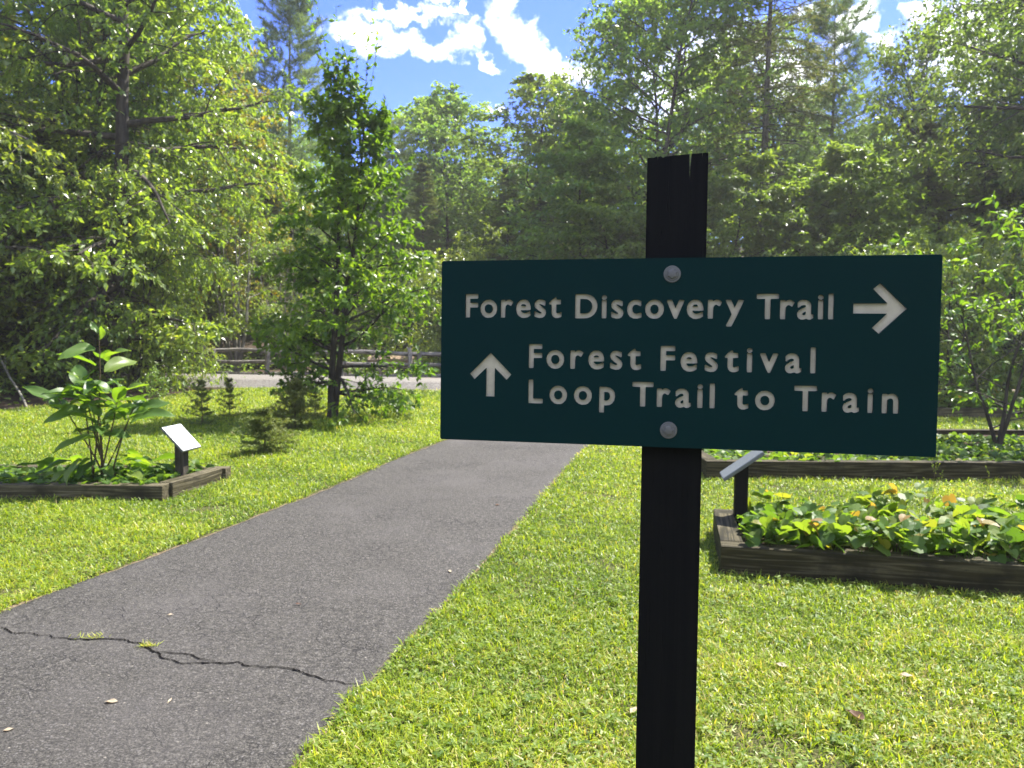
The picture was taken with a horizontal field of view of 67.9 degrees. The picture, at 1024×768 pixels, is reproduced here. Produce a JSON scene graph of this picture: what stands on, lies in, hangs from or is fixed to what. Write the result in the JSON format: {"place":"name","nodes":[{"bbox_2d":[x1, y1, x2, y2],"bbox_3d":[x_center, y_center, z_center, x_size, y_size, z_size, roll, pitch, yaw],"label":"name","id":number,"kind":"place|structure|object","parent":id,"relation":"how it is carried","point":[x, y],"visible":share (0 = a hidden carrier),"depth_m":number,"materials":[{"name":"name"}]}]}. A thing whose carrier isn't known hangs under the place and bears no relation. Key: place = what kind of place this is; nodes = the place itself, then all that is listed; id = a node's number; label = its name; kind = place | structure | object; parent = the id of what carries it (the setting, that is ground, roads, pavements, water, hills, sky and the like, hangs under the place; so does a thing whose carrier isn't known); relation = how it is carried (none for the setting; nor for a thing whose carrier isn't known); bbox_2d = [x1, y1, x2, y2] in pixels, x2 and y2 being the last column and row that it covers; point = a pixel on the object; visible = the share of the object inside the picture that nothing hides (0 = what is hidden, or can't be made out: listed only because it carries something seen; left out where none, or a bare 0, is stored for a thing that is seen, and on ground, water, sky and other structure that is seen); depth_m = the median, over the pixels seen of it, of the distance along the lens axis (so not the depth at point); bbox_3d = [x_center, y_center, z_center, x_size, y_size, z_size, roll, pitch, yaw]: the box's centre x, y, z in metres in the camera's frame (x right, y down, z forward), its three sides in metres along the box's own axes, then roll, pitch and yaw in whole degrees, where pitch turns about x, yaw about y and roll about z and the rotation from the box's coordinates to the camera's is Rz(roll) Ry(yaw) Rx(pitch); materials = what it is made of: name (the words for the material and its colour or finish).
{"place":"outdoors","nodes":[
{"label":"outdoors","id":0,"kind":"place"},
{"bbox_2d":[0,439,588,767],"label":"path","id":1,"kind":"structure","parent":0,"point":[358,567],"depth_m":3.92,"materials":[{"name":"grey asphalt"}]},
{"bbox_2d":[69,632,110,638],"bbox_3d":[-2.036,1.210,3.673,0.207,0.028,0.080,0,4,0],"label":"grass tuft","id":2,"kind":"object","parent":1,"relation":"on","point":[96,636],"visible":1,"depth_m":3.67,"materials":[{"name":"plant"}]},
{"bbox_2d":[139,639,162,646],"bbox_3d":[-1.710,1.216,3.577,0.120,0.034,0.079,0,4,0],"label":"grass tuft","id":3,"kind":"object","parent":1,"relation":"on","point":[148,643],"visible":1,"depth_m":3.58,"materials":[{"name":"plant"}]},
{"bbox_2d":[2,627,360,684],"bbox_3d":[-1.740,1.236,3.543,2.330,0.012,0.133,2,4,18],"label":"crack","id":4,"kind":"object","parent":1,"relation":"on","point":[160,656],"visible":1,"depth_m":3.44,"materials":[{"name":"black asphalt"}]},
{"bbox_2d":[3,372,1005,391],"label":"road","id":5,"kind":"structure","parent":0,"point":[269,381],"depth_m":20.20,"materials":[{"name":"grey asphalt"}]},
{"bbox_2d":[0,246,1023,767],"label":"ground","id":6,"kind":"structure","parent":0,"point":[36,400],"depth_m":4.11,"materials":[{"name":"green plant"}]},
{"bbox_2d":[0,357,27,407],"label":"fallen branch","id":7,"kind":"object","parent":6,"relation":"on","point":[13,383],"visible":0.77,"depth_m":15.68,"materials":[{"name":"grey wood"}]},
{"bbox_2d":[0,66,49,172],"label":"broadleaf tree","id":8,"kind":"object","parent":6,"relation":"on","point":[2,115],"visible":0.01,"depth_m":29.47,"materials":[{"name":"green plant"}]},
{"bbox_2d":[0,0,66,347],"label":"hemlock tree","id":9,"kind":"object","parent":6,"relation":"on","point":[21,21],"visible":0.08,"depth_m":23.71,"materials":[{"name":"green plant"}]},
{"bbox_2d":[0,150,71,391],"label":"hemlock tree","id":10,"kind":"object","parent":6,"relation":"on","point":[19,318],"visible":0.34,"depth_m":18.51,"materials":[{"name":"green plant"}]},
{"bbox_2d":[0,120,124,389],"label":"hemlock tree","id":11,"kind":"object","parent":6,"relation":"on","point":[42,184],"visible":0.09,"depth_m":19.42,"materials":[{"name":"green plant"}]},
{"bbox_2d":[0,1,128,375],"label":"broadleaf tree","id":12,"kind":"object","parent":6,"relation":"on","point":[9,133],"visible":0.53,"depth_m":17.02,"materials":[{"name":"green plant"}]},
{"bbox_2d":[25,137,152,385],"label":"hemlock tree","id":13,"kind":"object","parent":6,"relation":"on","point":[105,157],"visible":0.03,"depth_m":21.02,"materials":[{"name":"green plant"}]},
{"bbox_2d":[0,133,222,392],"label":"understorey tree","id":14,"kind":"object","parent":6,"relation":"on","point":[30,193],"visible":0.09,"depth_m":18.81,"materials":[{"name":"green plant"}]},
{"bbox_2d":[29,0,195,368],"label":"hemlock tree","id":15,"kind":"object","parent":6,"relation":"on","point":[91,44],"visible":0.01,"depth_m":26.23,"materials":[{"name":"green plant"}]},
{"bbox_2d":[0,464,230,501],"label":"raised bed","id":16,"kind":"object","parent":6,"relation":"on","point":[172,487],"visible":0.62,"depth_m":6.66,"materials":[{"name":"wood"}]},
{"bbox_2d":[17,322,174,501],"bbox_3d":[-3.853,0.233,7.147,1.310,1.628,1.100,1,4,10],"label":"leaved plant","id":17,"kind":"object","parent":16,"relation":"on","point":[90,390],"visible":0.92,"depth_m":7.05,"materials":[{"name":"green plant"}]},
{"bbox_2d":[0,459,214,484],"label":"ground cover","id":18,"kind":"object","parent":16,"relation":"on","point":[11,474],"visible":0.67,"depth_m":7.08,"materials":[{"name":"green plant"}]},
{"bbox_2d":[0,0,240,365],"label":"broadleaf tree","id":19,"kind":"object","parent":6,"relation":"on","point":[98,89],"visible":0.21,"depth_m":20.22,"materials":[{"name":"green plant"}]},
{"bbox_2d":[0,0,244,218],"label":"broadleaf tree","id":20,"kind":"object","parent":6,"relation":"on","point":[41,31],"depth_m":30.41,"materials":[{"name":"green plant"}]},
{"bbox_2d":[0,0,251,319],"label":"broadleaf tree","id":21,"kind":"object","parent":6,"relation":"on","point":[145,114],"visible":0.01,"depth_m":30.40,"materials":[{"name":"green plant"}]},
{"bbox_2d":[19,142,243,394],"bbox_3d":[-8.999,-2.275,18.952,4.587,7.716,5.108,1,4,2],"label":"understorey tree","id":22,"kind":"object","parent":6,"relation":"on","point":[142,349],"visible":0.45,"depth_m":18.53,"materials":[{"name":"green plant"}]},
{"bbox_2d":[0,0,278,382],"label":"broadleaf tree","id":23,"kind":"object","parent":6,"relation":"on","point":[70,9],"visible":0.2,"depth_m":19.36,"materials":[{"name":"green plant"}]},
{"bbox_2d":[134,366,172,416],"bbox_3d":[-6.138,0.199,13.075,0.520,1.040,0.671,3,4,30],"label":"seedling shrub","id":24,"kind":"object","parent":6,"relation":"on","point":[153,373],"visible":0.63,"depth_m":13.01,"materials":[{"name":"green plant"}]},
{"bbox_2d":[0,0,314,389],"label":"broadleaf tree","id":25,"kind":"object","parent":6,"relation":"on","point":[124,69],"visible":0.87,"depth_m":17.72,"materials":[{"name":"green plant"}]},
{"bbox_2d":[52,0,284,370],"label":"broadleaf tree","id":26,"kind":"object","parent":6,"relation":"on","point":[220,60],"visible":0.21,"depth_m":23.35,"materials":[{"name":"green plant"}]},
{"bbox_2d":[119,224,220,388],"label":"understorey tree","id":27,"kind":"object","parent":6,"relation":"on","point":[182,305],"visible":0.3,"depth_m":19.97,"materials":[{"name":"green plant"}]},
{"bbox_2d":[124,53,216,368],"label":"hemlock tree","id":28,"kind":"object","parent":6,"relation":"on","point":[170,228],"visible":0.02,"depth_m":28.61,"materials":[{"name":"green plant"}]},
{"bbox_2d":[161,424,200,476],"bbox_3d":[-3.165,0.693,7.287,0.233,0.588,0.300,1,4,9],"label":"interpretive panel","id":29,"kind":"object","parent":6,"relation":"on","point":[181,438],"visible":0.91,"depth_m":7.25,"materials":[{"name":"grey metal"}]},
{"bbox_2d":[175,379,229,425],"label":"spruce","id":30,"kind":"object","parent":6,"relation":"on","point":[202,394],"visible":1,"depth_m":11.94,"materials":[{"name":"green plant"}]},
{"bbox_2d":[171,185,253,367],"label":"hemlock tree","id":31,"kind":"object","parent":6,"relation":"on","point":[209,316],"visible":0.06,"depth_m":30.66,"materials":[{"name":"green plant"}]},
{"bbox_2d":[136,27,291,363],"bbox_3d":[-10.806,-6.457,27.489,5.665,12.360,5.614,-1,4,-17],"label":"broadleaf tree","id":32,"kind":"object","parent":6,"relation":"on","point":[250,124],"visible":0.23,"depth_m":27.20,"materials":[{"name":"green plant"}]},
{"bbox_2d":[166,175,291,371],"bbox_3d":[-9.493,-3.489,25.189,4.516,6.775,4.582,-2,4,-29],"label":"multi stemmed shrub","id":33,"kind":"object","parent":6,"relation":"on","point":[236,327],"visible":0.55,"depth_m":25.19,"materials":[{"name":"green plant"}]},
{"bbox_2d":[216,377,248,416],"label":"spruce","id":34,"kind":"object","parent":6,"relation":"on","point":[229,395],"visible":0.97,"depth_m":13.10,"materials":[{"name":"green plant"}]},
{"bbox_2d":[179,47,313,356],"bbox_3d":[-13.192,-8.605,36.527,7.813,15.064,7.372,0,4,-4],"label":"pine tree","id":35,"kind":"object","parent":6,"relation":"on","point":[243,82],"visible":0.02,"depth_m":35.95,"materials":[{"name":"green plant"}]},
{"bbox_2d":[194,136,318,364],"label":"broadleaf tree","id":36,"kind":"object","parent":6,"relation":"on","point":[299,210],"visible":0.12,"depth_m":31.99,"materials":[{"name":"green plant"}]},
{"bbox_2d":[231,406,300,455],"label":"spruce","id":37,"kind":"object","parent":6,"relation":"on","point":[260,424],"visible":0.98,"depth_m":9.19,"materials":[{"name":"green plant"}]},
{"bbox_2d":[224,197,322,368],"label":"hemlock tree","id":38,"kind":"object","parent":6,"relation":"on","point":[270,201],"visible":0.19,"depth_m":30.50,"materials":[{"name":"green plant"}]},
{"bbox_2d":[119,344,440,377],"bbox_3d":[-3.623,-0.585,22.829,20.323,1.349,1.064,1,4,3],"label":"split rail fence","id":39,"kind":"object","parent":6,"relation":"on","point":[409,353],"visible":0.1,"depth_m":22.82,"materials":[{"name":"wood"}]},
{"bbox_2d":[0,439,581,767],"bbox_3d":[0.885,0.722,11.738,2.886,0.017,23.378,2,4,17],"label":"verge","id":40,"kind":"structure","parent":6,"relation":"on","point":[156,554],"depth_m":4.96,"materials":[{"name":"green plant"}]},
{"bbox_2d":[230,214,351,369],"bbox_3d":[-7.516,-3.034,26.374,3.788,5.682,3.843,3,5,37],"label":"multi stemmed shrub","id":41,"kind":"object","parent":6,"relation":"on","point":[266,306],"visible":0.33,"depth_m":25.99,"materials":[{"name":"green plant"}]},
{"bbox_2d":[202,0,383,358],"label":"pine tree","id":42,"kind":"object","parent":6,"relation":"on","point":[298,21],"visible":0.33,"depth_m":32.33,"materials":[{"name":"green plant"}]},
{"bbox_2d":[269,377,330,428],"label":"spruce","id":43,"kind":"object","parent":6,"relation":"on","point":[296,392],"visible":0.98,"depth_m":11.54,"materials":[{"name":"green plant"}]},
{"bbox_2d":[303,387,326,416],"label":"spruce","id":44,"kind":"object","parent":6,"relation":"on","point":[318,407],"visible":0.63,"depth_m":13.30,"materials":[{"name":"green plant"}]},
{"bbox_2d":[298,177,382,360],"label":"hemlock tree","id":45,"kind":"object","parent":6,"relation":"on","point":[340,314],"visible":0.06,"depth_m":35.64,"materials":[{"name":"green plant"}]},
{"bbox_2d":[245,0,441,429],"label":"young tree","id":46,"kind":"object","parent":6,"relation":"on","point":[351,197],"visible":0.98,"depth_m":12.73,"materials":[{"name":"green plant"}]},
{"bbox_2d":[375,367,388,374],"bbox_3d":[-4.349,-0.392,25.104,0.378,0.392,1.800,0,4,0],"label":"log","id":47,"kind":"object","parent":6,"relation":"on","point":[380,369],"visible":0.22,"depth_m":24.49,"materials":[{"name":"grey wood"}]},
{"bbox_2d":[332,248,441,373],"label":"understorey tree","id":48,"kind":"object","parent":6,"relation":"on","point":[393,336],"visible":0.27,"depth_m":27.36,"materials":[{"name":"green plant"}]},
{"bbox_2d":[352,114,454,346],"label":"pine tree","id":49,"kind":"object","parent":6,"relation":"on","point":[400,145],"visible":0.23,"depth_m":39.19,"materials":[{"name":"green plant"}]},
{"bbox_2d":[387,162,452,351],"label":"hemlock tree","id":50,"kind":"object","parent":6,"relation":"on","point":[423,193],"visible":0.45,"depth_m":35.54,"materials":[{"name":"green plant"}]},
{"bbox_2d":[353,88,522,323],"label":"broadleaf tree","id":51,"kind":"object","parent":6,"relation":"on","point":[427,130],"visible":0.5,"depth_m":41.41,"materials":[{"name":"green plant"}]},
{"bbox_2d":[390,220,508,373],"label":"understorey tree","id":52,"kind":"object","parent":6,"relation":"on","point":[466,256],"visible":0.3,"depth_m":24.23,"materials":[{"name":"green plant"}]},
{"bbox_2d":[374,80,557,293],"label":"broadleaf tree","id":53,"kind":"object","parent":6,"relation":"on","point":[450,95],"visible":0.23,"depth_m":43.53,"materials":[{"name":"green plant"}]},
{"bbox_2d":[486,164,527,259],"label":"hemlock tree","id":54,"kind":"object","parent":6,"relation":"on","point":[507,237],"visible":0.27,"depth_m":38.23,"materials":[{"name":"green plant"}]},
{"bbox_2d":[0,352,1020,404],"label":"undergrowth","id":55,"kind":"object","parent":6,"relation":"on","point":[184,382],"visible":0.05,"depth_m":19.59,"materials":[{"name":"green plant"}]},
{"bbox_2d":[0,75,1023,348],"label":"forest","id":56,"kind":"object","parent":6,"relation":"on","point":[318,163],"visible":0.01,"depth_m":49.42,"materials":[{"name":"green plant"}]},
{"bbox_2d":[430,67,643,279],"bbox_3d":[1.521,-8.505,40.048,12.813,14.937,12.701,-1,4,-16],"label":"broadleaf tree","id":57,"kind":"object","parent":6,"relation":"on","point":[528,83],"visible":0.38,"depth_m":37.89,"materials":[{"name":"green plant"}]},
{"bbox_2d":[516,177,568,259],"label":"hemlock tree","id":58,"kind":"object","parent":6,"relation":"on","point":[540,203],"visible":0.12,"depth_m":35.55,"materials":[{"name":"green plant"}]},
{"bbox_2d":[509,92,621,257],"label":"broadleaf tree","id":59,"kind":"object","parent":6,"relation":"on","point":[547,196],"visible":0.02,"depth_m":41.64,"materials":[{"name":"green plant"}]},
{"bbox_2d":[485,109,646,259],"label":"pine tree","id":60,"kind":"object","parent":6,"relation":"on","point":[567,167],"visible":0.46,"depth_m":25.30,"materials":[{"name":"green plant"}]},
{"bbox_2d":[509,34,658,259],"bbox_3d":[4.101,-8.596,36.752,8.105,16.224,8.880,1,4,13],"label":"broadleaf tree","id":61,"kind":"object","parent":6,"relation":"on","point":[565,86],"visible":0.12,"depth_m":35.47,"materials":[{"name":"green plant"}]},
{"bbox_2d":[542,178,645,258],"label":"sapling","id":62,"kind":"object","parent":6,"relation":"on","point":[610,193],"visible":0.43,"depth_m":23.93,"materials":[{"name":"green plant"}]},
{"bbox_2d":[540,0,759,258],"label":"broadleaf tree","id":63,"kind":"object","parent":6,"relation":"on","point":[606,26],"visible":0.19,"depth_m":29.07,"materials":[{"name":"green plant"}]},
{"bbox_2d":[519,0,812,259],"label":"broadleaf tree","id":64,"kind":"object","parent":6,"relation":"on","point":[701,32],"visible":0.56,"depth_m":26.21,"materials":[{"name":"green plant"}]},
{"bbox_2d":[440,153,942,767],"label":"trail sign","id":65,"kind":"object","parent":6,"relation":"on","point":[674,351],"visible":1,"depth_m":1.15,"materials":[{"name":"metal"}]},
{"bbox_2d":[616,30,829,256],"bbox_3d":[10.285,-9.148,36.837,11.550,16.830,11.448,2,4,21],"label":"broadleaf tree","id":66,"kind":"object","parent":6,"relation":"on","point":[748,118],"visible":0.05,"depth_m":35.63,"materials":[{"name":"green plant"}]},
{"bbox_2d":[720,451,764,525],"bbox_3d":[1.658,0.806,5.516,0.283,0.677,0.260,1,4,10],"label":"interpretive panel","id":67,"kind":"object","parent":6,"relation":"on","point":[738,469],"visible":0.73,"depth_m":5.47,"materials":[{"name":"grey metal"}]},
{"bbox_2d":[706,146,808,256],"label":"sapling","id":68,"kind":"object","parent":6,"relation":"on","point":[740,171],"visible":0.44,"depth_m":22.85,"materials":[{"name":"green plant"}]},
{"bbox_2d":[683,0,862,256],"label":"hemlock tree","id":69,"kind":"object","parent":6,"relation":"on","point":[766,48],"visible":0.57,"depth_m":26.09,"materials":[{"name":"green plant"}]},
{"bbox_2d":[702,3,879,254],"bbox_3d":[13.023,-9.095,35.718,9.589,16.890,9.348,0,4,1],"label":"broadleaf tree","id":70,"kind":"object","parent":6,"relation":"on","point":[762,64],"visible":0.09,"depth_m":34.16,"materials":[{"name":"green plant"}]},
{"bbox_2d":[730,159,875,256],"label":"sapling","id":71,"kind":"object","parent":6,"relation":"on","point":[794,171],"visible":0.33,"depth_m":23.85,"materials":[{"name":"green plant"}]},
{"bbox_2d":[734,0,937,252],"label":"pine tree","id":72,"kind":"object","parent":6,"relation":"on","point":[832,28],"visible":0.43,"depth_m":27.87,"materials":[{"name":"green plant"}]},
{"bbox_2d":[845,709,864,719],"bbox_3d":[1.325,1.274,2.939,0.050,0.021,0.077,0,4,0],"label":"fallen leaf","id":73,"kind":"object","parent":6,"relation":"on","point":[856,713],"visible":1,"depth_m":2.94,"materials":[{"name":"brown plant"}]},
{"bbox_2d":[760,139,959,332],"bbox_3d":[10.664,-3.775,23.773,6.277,7.853,6.306,3,5,35],"label":"sapling","id":74,"kind":"object","parent":6,"relation":"on","point":[836,155],"visible":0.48,"depth_m":23.13,"materials":[{"name":"green plant"}]},
{"bbox_2d":[701,429,1023,480],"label":"raised bed","id":75,"kind":"object","parent":6,"relation":"on","point":[713,467],"visible":0.27,"depth_m":7.89,"materials":[{"name":"wood"}]},
{"bbox_2d":[704,431,1023,462],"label":"ground cover","id":76,"kind":"object","parent":75,"relation":"on","point":[1012,445],"visible":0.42,"depth_m":8.61,"materials":[{"name":"green plant"}]},
{"bbox_2d":[883,190,1023,444],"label":"tall shrub","id":77,"kind":"object","parent":75,"relation":"on","point":[976,396],"visible":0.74,"depth_m":9.46,"materials":[{"name":"green plant"}]},
{"bbox_2d":[713,509,1023,596],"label":"raised bed","id":78,"kind":"object","parent":6,"relation":"on","point":[958,573],"visible":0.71,"depth_m":4.59,"materials":[{"name":"wood"}]},
{"bbox_2d":[736,482,1023,563],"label":"ground cover","id":79,"kind":"object","parent":78,"relation":"on","point":[980,521],"visible":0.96,"depth_m":4.80,"materials":[{"name":"green plant"}]},
{"bbox_2d":[923,444,949,505],"bbox_3d":[2.984,0.729,5.364,0.093,0.633,0.129,-1,4,-18],"label":"weed stalk","id":80,"kind":"object","parent":78,"relation":"on","point":[935,468],"visible":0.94,"depth_m":5.35,"materials":[{"name":"green plant"}]},
{"bbox_2d":[799,145,980,308],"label":"sapling","id":81,"kind":"object","parent":6,"relation":"on","point":[904,179],"visible":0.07,"depth_m":25.43,"materials":[{"name":"green plant"}]},
{"bbox_2d":[836,107,974,248],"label":"broadleaf tree","id":82,"kind":"object","parent":6,"relation":"on","point":[898,143],"visible":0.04,"depth_m":30.66,"materials":[{"name":"green plant"}]},
{"bbox_2d":[867,28,971,341],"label":"hemlock tree","id":83,"kind":"object","parent":6,"relation":"on","point":[926,65],"visible":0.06,"depth_m":36.77,"materials":[{"name":"green plant"}]},
{"bbox_2d":[835,228,1021,393],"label":"understorey tree","id":84,"kind":"object","parent":6,"relation":"on","point":[907,237],"visible":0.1,"depth_m":18.30,"materials":[{"name":"green plant"}]},
{"bbox_2d":[841,13,1023,357],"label":"broadleaf tree","id":85,"kind":"object","parent":6,"relation":"on","point":[889,61],"visible":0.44,"depth_m":28.85,"materials":[{"name":"green plant"}]},
{"bbox_2d":[883,117,984,375],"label":"hemlock tree","id":86,"kind":"object","parent":6,"relation":"on","point":[930,126],"visible":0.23,"depth_m":26.01,"materials":[{"name":"green plant"}]},
{"bbox_2d":[852,0,1023,380],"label":"broadleaf tree","id":87,"kind":"object","parent":6,"relation":"on","point":[1007,170],"visible":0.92,"depth_m":22.30,"materials":[{"name":"green plant"}]},
{"bbox_2d":[859,214,1023,407],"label":"understorey tree","id":88,"kind":"object","parent":6,"relation":"on","point":[926,250],"visible":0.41,"depth_m":15.21,"materials":[{"name":"green plant"}]},
{"bbox_2d":[869,0,1023,372],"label":"broadleaf tree","id":89,"kind":"object","parent":6,"relation":"on","point":[1009,125],"visible":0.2,"depth_m":28.95,"materials":[{"name":"green plant"}]},
{"bbox_2d":[934,0,1023,215],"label":"broadleaf tree","id":90,"kind":"object","parent":6,"relation":"on","point":[1020,48],"visible":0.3,"depth_m":27.14,"materials":[{"name":"green plant"}]},
{"bbox_2d":[934,2,1023,202],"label":"broadleaf tree","id":91,"kind":"object","parent":6,"relation":"on","point":[995,31],"visible":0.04,"depth_m":32.64,"materials":[{"name":"green plant"}]},
{"bbox_2d":[937,401,1023,418],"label":"raised bed","id":92,"kind":"object","parent":6,"relation":"on","point":[970,412],"visible":0.05,"depth_m":13.94,"materials":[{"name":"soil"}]},
{"bbox_2d":[938,384,1023,408],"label":"ground cover","id":93,"kind":"object","parent":92,"relation":"on","point":[941,393],"visible":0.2,"depth_m":14.39,"materials":[{"name":"green plant"}]},
{"bbox_2d":[938,234,1023,389],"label":"understorey tree","id":94,"kind":"object","parent":6,"relation":"on","point":[989,291],"visible":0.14,"depth_m":17.79,"materials":[{"name":"green plant"}]},
{"bbox_2d":[939,141,1023,377],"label":"hemlock tree","id":95,"kind":"object","parent":6,"relation":"on","point":[969,210],"visible":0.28,"depth_m":26.88,"materials":[{"name":"green plant"}]},
{"bbox_2d":[945,224,1023,398],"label":"understorey tree","id":96,"kind":"object","parent":6,"relation":"on","point":[1008,282],"visible":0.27,"depth_m":16.66,"materials":[{"name":"green plant"}]},
{"bbox_2d":[987,188,1023,375],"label":"hemlock tree","id":97,"kind":"object","parent":6,"relation":"on","point":[1014,196],"visible":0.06,"depth_m":27.93,"materials":[{"name":"green plant"}]},
{"bbox_2d":[1,0,1022,241],"label":"sky","id":98,"kind":"structure","parent":0,"point":[479,46],"materials":[{"name":"blue"}]},
{"bbox_3d":[-3.564,-0.401,25.103,0.381,0.412,1.800,0,4,0],"label":"log","id":99,"kind":"object","parent":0,"visible":0},
{"bbox_2d":[367,355,414,362],"bbox_3d":[-3.944,-0.764,24.851,1.509,0.394,0.424,0,4,0],"label":"log","id":100,"kind":"object","parent":99,"relation":"on","point":[373,359],"visible":0.28,"depth_m":24.69,"materials":[{"name":"beige wood"}]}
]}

